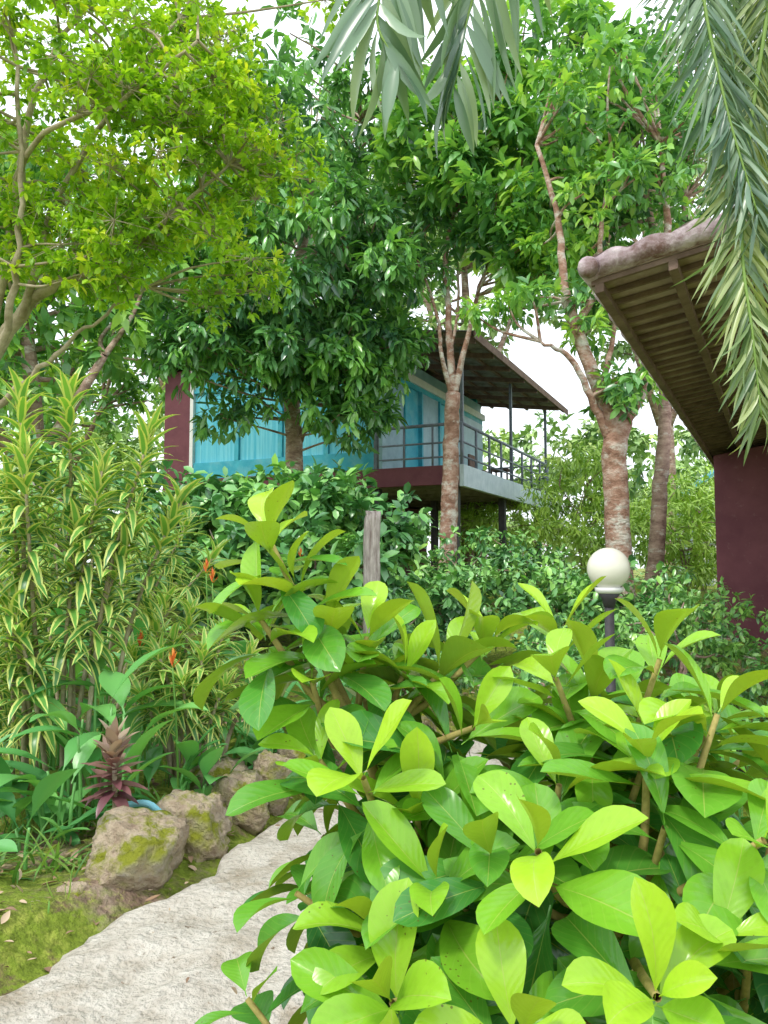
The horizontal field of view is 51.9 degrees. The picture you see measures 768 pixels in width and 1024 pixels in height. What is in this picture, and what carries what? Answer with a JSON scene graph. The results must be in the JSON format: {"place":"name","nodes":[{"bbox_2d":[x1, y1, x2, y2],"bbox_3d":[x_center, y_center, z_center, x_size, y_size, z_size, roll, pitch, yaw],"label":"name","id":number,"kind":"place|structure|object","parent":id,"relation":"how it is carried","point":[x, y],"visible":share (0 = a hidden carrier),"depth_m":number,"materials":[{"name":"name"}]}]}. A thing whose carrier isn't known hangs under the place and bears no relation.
{"place":"outdoors","nodes":[
{"label":"outdoors","id":0,"kind":"place"},
{"bbox_2d":[0,714,628,1023],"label":"garden path","id":1,"kind":"structure","parent":0,"point":[129,967],"depth_m":2.91,"materials":[{"name":"grey concrete"}]},
{"bbox_2d":[162,464,546,510],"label":"floor","id":2,"kind":"structure","parent":0,"point":[474,484],"depth_m":17.57,"materials":[{"name":"concrete"}]},
{"bbox_2d":[164,366,484,480],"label":"walls","id":3,"kind":"structure","parent":2,"relation":"on","point":[425,401],"depth_m":18.86,"materials":[{"name":"teal paint"}]},
{"bbox_2d":[134,330,567,414],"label":"roof","id":4,"kind":"structure","parent":3,"relation":"on","point":[491,372],"depth_m":19.67,"materials":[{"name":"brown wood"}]},
{"bbox_2d":[377,421,548,490],"bbox_3d":[2.319,-1.157,19.981,1.975,0.895,7.585,-2,-4,25],"label":"railing","id":5,"kind":"object","parent":2,"relation":"on","point":[476,461],"visible":0.72,"depth_m":17.00,"materials":[{"name":"metal"}]},
{"bbox_2d":[468,454,509,479],"bbox_3d":[2.829,-1.093,20.924,1.100,0.900,0.500,-2,-4,25],"label":"table and chair","id":6,"kind":"object","parent":2,"relation":"on","point":[471,463],"visible":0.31,"depth_m":20.94,"materials":[{"name":"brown wood"}]},
{"bbox_2d":[0,686,748,912],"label":"grass","id":7,"kind":"structure","parent":0,"point":[32,829],"depth_m":4.12,"materials":[{"name":"green plant"}]},
{"bbox_2d":[0,0,766,567],"label":"sky","id":8,"kind":"structure","parent":0,"point":[550,369],"materials":[{"name":"white"}]},
{"bbox_2d":[0,567,767,995],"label":"ground","id":9,"kind":"structure","parent":0,"point":[38,929],"depth_m":3.49,"materials":[{"name":"green plant"}]},
{"bbox_2d":[0,839,17,851],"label":"canna plant","id":10,"kind":"object","parent":9,"relation":"on","point":[7,845],"visible":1,"depth_m":3.40,"materials":[{"name":"green plant"}]},
{"bbox_2d":[0,546,54,774],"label":"variegated dracaena","id":11,"kind":"object","parent":9,"relation":"on","point":[12,693],"visible":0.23,"depth_m":4.56,"materials":[{"name":"green plant"}]},
{"bbox_2d":[0,824,57,882],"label":"strap lily","id":12,"kind":"object","parent":9,"relation":"on","point":[15,872],"visible":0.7,"depth_m":3.56,"materials":[{"name":"green plant"}]},
{"bbox_2d":[2,816,92,883],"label":"strap lily","id":13,"kind":"object","parent":9,"relation":"on","point":[54,864],"visible":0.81,"depth_m":3.62,"materials":[{"name":"green plant"}]},
{"bbox_2d":[0,733,100,869],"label":"canna plant","id":14,"kind":"object","parent":9,"relation":"on","point":[46,787],"visible":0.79,"depth_m":3.93,"materials":[{"name":"green plant"}]},
{"bbox_2d":[0,800,111,847],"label":"canna plant","id":15,"kind":"object","parent":9,"relation":"on","point":[68,832],"visible":0.76,"depth_m":3.94,"materials":[{"name":"green plant"}]},
{"bbox_2d":[2,601,116,770],"bbox_3d":[-2.350,1.197,5.540,1.317,1.205,1.141,-3,-5,33],"label":"canna plant","id":16,"kind":"object","parent":9,"relation":"on","point":[53,762],"visible":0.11,"depth_m":5.45,"materials":[{"name":"green plant"}]},
{"bbox_2d":[56,881,89,896],"bbox_3d":[-1.343,1.666,3.389,0.157,0.133,0.122,-1,-4,18],"label":"garden rock","id":17,"kind":"object","parent":9,"relation":"on","point":[78,888],"visible":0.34,"depth_m":3.38,"materials":[{"name":"brown stone"}]},
{"bbox_2d":[0,696,173,853],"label":"canna plant","id":18,"kind":"object","parent":9,"relation":"on","point":[8,787],"visible":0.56,"depth_m":4.18,"materials":[{"name":"green plant"}]},
{"bbox_2d":[0,219,176,553],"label":"background tree","id":19,"kind":"object","parent":9,"relation":"on","point":[129,391],"visible":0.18,"depth_m":24.21,"materials":[{"name":"green plant"}]},
{"bbox_2d":[0,427,179,685],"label":"dracaena","id":20,"kind":"object","parent":9,"relation":"on","point":[46,446],"visible":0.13,"depth_m":9.41,"materials":[{"name":"green plant"}]},
{"bbox_2d":[0,116,198,494],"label":"background tree","id":21,"kind":"object","parent":9,"relation":"on","point":[23,348],"visible":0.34,"depth_m":13.10,"materials":[{"name":"green plant"}]},
{"bbox_2d":[0,359,211,802],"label":"variegated dracaena","id":22,"kind":"object","parent":9,"relation":"on","point":[18,617],"visible":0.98,"depth_m":4.52,"materials":[{"name":"green plant"}]},
{"bbox_2d":[15,643,208,831],"bbox_3d":[-1.571,1.226,4.397,1.135,0.982,1.018,4,-5,-42],"label":"canna plant","id":23,"kind":"object","parent":9,"relation":"on","point":[115,685],"visible":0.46,"depth_m":4.37,"materials":[{"name":"green plant"}]},
{"bbox_2d":[80,717,149,817],"bbox_3d":[-1.335,1.339,3.918,0.351,0.657,0.346,0,-4,0],"label":"purple cordyline","id":24,"kind":"object","parent":9,"relation":"on","point":[114,744],"visible":0.97,"depth_m":3.90,"materials":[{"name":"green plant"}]},
{"bbox_2d":[6,476,230,708],"bbox_3d":[-2.383,0.728,6.945,2.096,2.185,0.891,0,-4,0],"label":"variegated dracaena","id":25,"kind":"object","parent":9,"relation":"on","point":[211,557],"visible":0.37,"depth_m":6.97,"materials":[{"name":"green plant"}]},
{"bbox_2d":[67,618,201,764],"bbox_3d":[-1.808,1.276,5.640,0.961,1.066,1.285,0,-4,0],"label":"canna plant","id":26,"kind":"object","parent":9,"relation":"on","point":[139,624],"visible":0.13,"depth_m":5.54,"materials":[{"name":"green plant"}]},
{"bbox_2d":[84,805,189,890],"bbox_3d":[-1.166,1.670,3.693,0.457,0.514,0.549,0,-4,0],"label":"garden rock","id":27,"kind":"object","parent":9,"relation":"on","point":[136,849],"visible":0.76,"depth_m":3.55,"materials":[{"name":"brown stone"}]},
{"bbox_2d":[128,800,161,810],"bbox_3d":[-1.219,1.512,4.019,0.222,0.092,0.055,-1,-4,14],"label":"water pipe","id":28,"kind":"object","parent":27,"relation":"on","point":[152,806],"visible":0.66,"depth_m":4.00,"materials":[{"name":"blue plastic"}]},
{"bbox_2d":[137,630,148,787],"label":"heliconia flower","id":29,"kind":"object","parent":9,"relation":"on","point":[139,643],"visible":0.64,"depth_m":4.82,"materials":[{"name":"orange plant"}]},
{"bbox_2d":[48,723,268,812],"bbox_3d":[-1.138,1.467,4.484,1.224,0.494,1.040,0,-4,0],"label":"canna plant","id":30,"kind":"object","parent":9,"relation":"on","point":[205,761],"visible":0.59,"depth_m":4.44,"materials":[{"name":"green plant"}]},
{"bbox_2d":[137,784,179,807],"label":"strap lily","id":31,"kind":"object","parent":9,"relation":"on","point":[158,797],"visible":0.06,"depth_m":4.34,"materials":[{"name":"green plant"}]},
{"bbox_2d":[0,0,347,408],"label":"feathery tree","id":32,"kind":"object","parent":9,"relation":"on","point":[116,92],"visible":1,"depth_m":5.92,"materials":[{"name":"green plant"}]},
{"bbox_2d":[169,648,179,787],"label":"heliconia flower","id":33,"kind":"object","parent":9,"relation":"on","point":[172,658],"visible":0.91,"depth_m":4.53,"materials":[{"name":"green plant"}]},
{"bbox_2d":[53,115,328,410],"bbox_3d":[-5.195,-4.686,22.227,8.744,13.893,6.447,0,-4,0],"label":"background tree","id":34,"kind":"object","parent":9,"relation":"on","point":[160,389],"depth_m":21.88,"materials":[{"name":"green plant"}]},
{"bbox_2d":[151,789,232,862],"bbox_3d":[-1.009,1.642,4.089,0.418,0.364,0.371,0,-4,0],"label":"garden rock","id":35,"kind":"object","parent":9,"relation":"on","point":[209,823],"visible":0.66,"depth_m":3.99,"materials":[{"name":"brown stone"}]},
{"bbox_2d":[112,588,287,784],"bbox_3d":[-1.139,1.089,4.895,1.170,1.227,0.712,1,-4,-13],"label":"variegated dracaena","id":36,"kind":"object","parent":9,"relation":"on","point":[187,680],"visible":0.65,"depth_m":4.83,"materials":[{"name":"green plant"}]},
{"bbox_2d":[151,618,260,746],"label":"shrub","id":37,"kind":"object","parent":9,"relation":"on","point":[243,644],"visible":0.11,"depth_m":6.10,"materials":[{"name":"green plant"}]},
{"bbox_2d":[203,558,209,704],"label":"heliconia flower","id":38,"kind":"object","parent":9,"relation":"on","point":[206,564],"visible":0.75,"depth_m":5.97,"materials":[{"name":"orange plant"}]},
{"bbox_2d":[209,567,218,724],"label":"heliconia flower","id":39,"kind":"object","parent":9,"relation":"on","point":[212,575],"visible":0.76,"depth_m":5.87,"materials":[{"name":"orange plant"}]},
{"bbox_2d":[186,755,248,790],"bbox_3d":[-0.986,1.611,4.742,0.376,0.264,0.329,0,-4,0],"label":"garden rock","id":40,"kind":"object","parent":9,"relation":"on","point":[225,765],"visible":0.33,"depth_m":4.67,"materials":[{"name":"brown stone"}]},
{"bbox_2d":[184,715,275,768],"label":"canna plant","id":41,"kind":"object","parent":9,"relation":"on","point":[242,751],"visible":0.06,"depth_m":5.18,"materials":[{"name":"green plant"}]},
{"bbox_2d":[211,769,269,835],"bbox_3d":[-0.823,1.677,4.518,0.360,0.402,0.335,0,-4,0],"label":"garden rock","id":42,"kind":"object","parent":9,"relation":"on","point":[252,821],"visible":0.5,"depth_m":4.38,"materials":[{"name":"brown stone"}]},
{"bbox_2d":[201,669,338,765],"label":"canna plant","id":43,"kind":"object","parent":9,"relation":"on","point":[251,741],"visible":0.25,"depth_m":5.56,"materials":[{"name":"green plant"}]},
{"bbox_2d":[93,453,450,650],"bbox_3d":[-1.484,0.500,10.292,4.841,2.767,3.877,0,-4,0],"label":"understory shrub","id":44,"kind":"object","parent":9,"relation":"on","point":[328,501],"visible":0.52,"depth_m":9.97,"materials":[{"name":"green plant"}]},
{"bbox_2d":[253,749,291,815],"bbox_3d":[-0.693,1.675,4.865,0.283,0.405,0.274,4,-5,-42],"label":"garden rock","id":45,"kind":"object","parent":9,"relation":"on","point":[266,766],"visible":0.38,"depth_m":4.75,"materials":[{"name":"brown stone"}]},
{"bbox_2d":[108,0,464,476],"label":"mango tree","id":46,"kind":"object","parent":9,"relation":"on","point":[294,350],"visible":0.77,"depth_m":13.59,"materials":[{"name":"green plant"}]},
{"bbox_2d":[276,749,305,758],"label":"garden rock","id":47,"kind":"object","parent":9,"relation":"on","point":[291,754],"visible":0.08,"depth_m":5.07,"materials":[{"name":"brown stone"}]},
{"bbox_2d":[159,61,433,324],"bbox_3d":[-2.651,-6.670,28.536,10.186,18.716,7.702,0,-4,0],"label":"background tree","id":48,"kind":"object","parent":9,"relation":"on","point":[319,90],"visible":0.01,"depth_m":27.59,"materials":[{"name":"green plant"}]},
{"bbox_2d":[298,547,304,671],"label":"heliconia flower","id":49,"kind":"object","parent":9,"relation":"on","point":[300,551],"visible":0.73,"depth_m":8.48,"materials":[{"name":"orange plant"}]},
{"bbox_2d":[286,645,355,715],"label":"canna plant","id":50,"kind":"object","parent":9,"relation":"on","point":[319,675],"visible":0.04,"depth_m":6.29,"materials":[{"name":"green plant"}]},
{"bbox_2d":[332,750,346,771],"bbox_3d":[-0.322,1.673,5.650,0.392,0.366,0.471,0,-4,0],"label":"garden rock","id":51,"kind":"object","parent":9,"relation":"on","point":[338,756],"visible":0.08,"depth_m":5.48,"materials":[{"name":"stone"}]},
{"bbox_2d":[0,392,714,579],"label":"distant trees","id":52,"kind":"object","parent":9,"relation":"on","point":[639,443],"visible":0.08,"depth_m":32.75,"materials":[{"name":"green plant"}]},
{"bbox_2d":[363,511,380,632],"bbox_3d":[-0.122,0.922,7.955,0.186,1.872,0.187,0,-4,0],"label":"wooden post","id":53,"kind":"object","parent":9,"relation":"on","point":[371,550],"visible":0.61,"depth_m":7.92,"materials":[{"name":"grey wood"}]},
{"bbox_2d":[211,346,547,577],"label":"posts","id":54,"kind":"object","parent":9,"relation":"on","point":[501,517],"visible":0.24,"depth_m":19.62,"materials":[{"name":"metal"}]},
{"bbox_2d":[0,666,764,993],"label":"leaf litter","id":55,"kind":"object","parent":9,"relation":"on","point":[20,854],"visible":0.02,"depth_m":3.67,"materials":[{"name":"brown plant"}]},
{"bbox_2d":[329,588,479,695],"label":"shrub","id":56,"kind":"object","parent":9,"relation":"on","point":[384,647],"visible":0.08,"depth_m":7.79,"materials":[{"name":"green plant"}]},
{"bbox_2d":[401,693,436,731],"bbox_3d":[0.310,1.771,6.899,0.399,0.374,0.680,-3,-5,38],"label":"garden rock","id":57,"kind":"object","parent":9,"relation":"on","point":[426,721],"visible":0.03,"depth_m":6.67,"materials":[{"name":"brown stone"}]},
{"bbox_2d":[323,43,577,568],"bbox_3d":[2.387,-5.860,24.743,10.586,16.569,6.924,0,-4,0],"label":"background tree","id":58,"kind":"object","parent":9,"relation":"on","point":[438,295],"visible":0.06,"depth_m":24.03,"materials":[{"name":"green plant"}]},
{"bbox_2d":[193,480,767,1023],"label":"broadleaf shrub","id":59,"kind":"object","parent":9,"relation":"on","point":[637,850],"visible":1,"depth_m":1.10,"materials":[{"name":"green plant"}]},
{"bbox_2d":[361,0,681,573],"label":"slender tree","id":60,"kind":"object","parent":9,"relation":"on","point":[455,177],"visible":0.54,"depth_m":13.54,"materials":[{"name":"green plant"}]},
{"bbox_2d":[312,0,767,466],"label":"palm tree","id":61,"kind":"object","parent":9,"relation":"on","point":[739,136],"visible":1,"depth_m":2.64,"materials":[{"name":"green plant"}]},
{"bbox_2d":[387,525,713,669],"bbox_3d":[1.870,1.149,10.697,3.799,2.193,5.337,0,-4,0],"label":"understory shrub","id":62,"kind":"object","parent":9,"relation":"on","point":[492,567],"visible":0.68,"depth_m":9.05,"materials":[{"name":"green plant"}]},
{"bbox_2d":[438,438,716,592],"bbox_3d":[5.570,0.174,18.853,8.474,3.829,6.668,0,-4,0],"label":"bamboo thicket","id":63,"kind":"object","parent":9,"relation":"on","point":[689,520],"visible":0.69,"depth_m":17.70,"materials":[{"name":"green plant"}]},
{"bbox_2d":[456,16,724,597],"bbox_3d":[3.262,-2.736,11.419,4.028,9.073,2.708,2,-4,-25],"label":"forked tree","id":64,"kind":"object","parent":9,"relation":"on","point":[615,405],"visible":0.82,"depth_m":11.20,"materials":[{"name":"green plant"}]},
{"bbox_2d":[587,548,629,691],"bbox_3d":[1.420,1.036,4.940,0.266,1.623,0.266,0,-4,0],"label":"globe lamp","id":65,"kind":"object","parent":9,"relation":"on","point":[612,565],"visible":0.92,"depth_m":4.91,"materials":[{"name":"beige glass"}]},
{"bbox_2d":[479,643,767,786],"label":"garden shrub","id":66,"kind":"object","parent":9,"relation":"on","point":[528,677],"visible":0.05,"depth_m":5.33,"materials":[{"name":"green plant"}]},
{"bbox_2d":[488,87,762,580],"bbox_3d":[8.490,-6.028,24.567,11.186,16.884,8.102,0,-4,0],"label":"background tree","id":67,"kind":"object","parent":9,"relation":"on","point":[625,352],"visible":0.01,"depth_m":24.32,"materials":[{"name":"green plant"}]},
{"bbox_2d":[510,573,767,720],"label":"flowering hedge","id":68,"kind":"object","parent":9,"relation":"on","point":[629,628],"visible":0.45,"depth_m":7.16,"materials":[{"name":"green plant"}]},
{"bbox_2d":[518,0,760,602],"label":"thin tree","id":69,"kind":"object","parent":9,"relation":"on","point":[657,535],"visible":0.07,"depth_m":12.60,"materials":[{"name":"green plant"}]},
{"bbox_2d":[550,713,752,980],"bbox_3d":[0.827,1.012,1.463,1.387,1.186,1.112,0,-4,0],"label":"broadleaf shrub","id":70,"kind":"object","parent":9,"relation":"on","point":[558,949],"visible":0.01,"depth_m":1.64,"materials":[{"name":"green plant"}]},
{"bbox_2d":[646,470,716,585],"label":"shrub","id":71,"kind":"object","parent":9,"relation":"on","point":[692,531],"visible":0.01,"depth_m":25.91,"materials":[{"name":"plant"}]},
{"bbox_2d":[668,695,750,757],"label":"shrub","id":72,"kind":"object","parent":9,"relation":"on","point":[706,708],"visible":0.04,"depth_m":5.57,"materials":[{"name":"green plant"}]},
{"bbox_2d":[730,750,745,772],"bbox_3d":[2.200,1.596,4.901,0.120,0.540,0.117,0,-4,0],"label":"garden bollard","id":73,"kind":"object","parent":9,"relation":"on","point":[739,769],"depth_m":4.87,"materials":[{"name":"metal"}]},
{"bbox_2d":[713,444,767,646],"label":"walls","id":74,"kind":"structure","parent":9,"relation":"on","point":[741,507],"depth_m":10.07,"materials":[{"name":"brown paint"}]},
{"bbox_2d":[591,238,767,465],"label":"rafters","id":75,"kind":"object","parent":74,"relation":"on","point":[657,318],"visible":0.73,"depth_m":5.37,"materials":[{"name":"brown wood"}]},
{"bbox_2d":[577,206,749,466],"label":"roof tiles","id":76,"kind":"object","parent":75,"relation":"attached to","point":[590,269],"visible":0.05,"depth_m":4.14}
]}

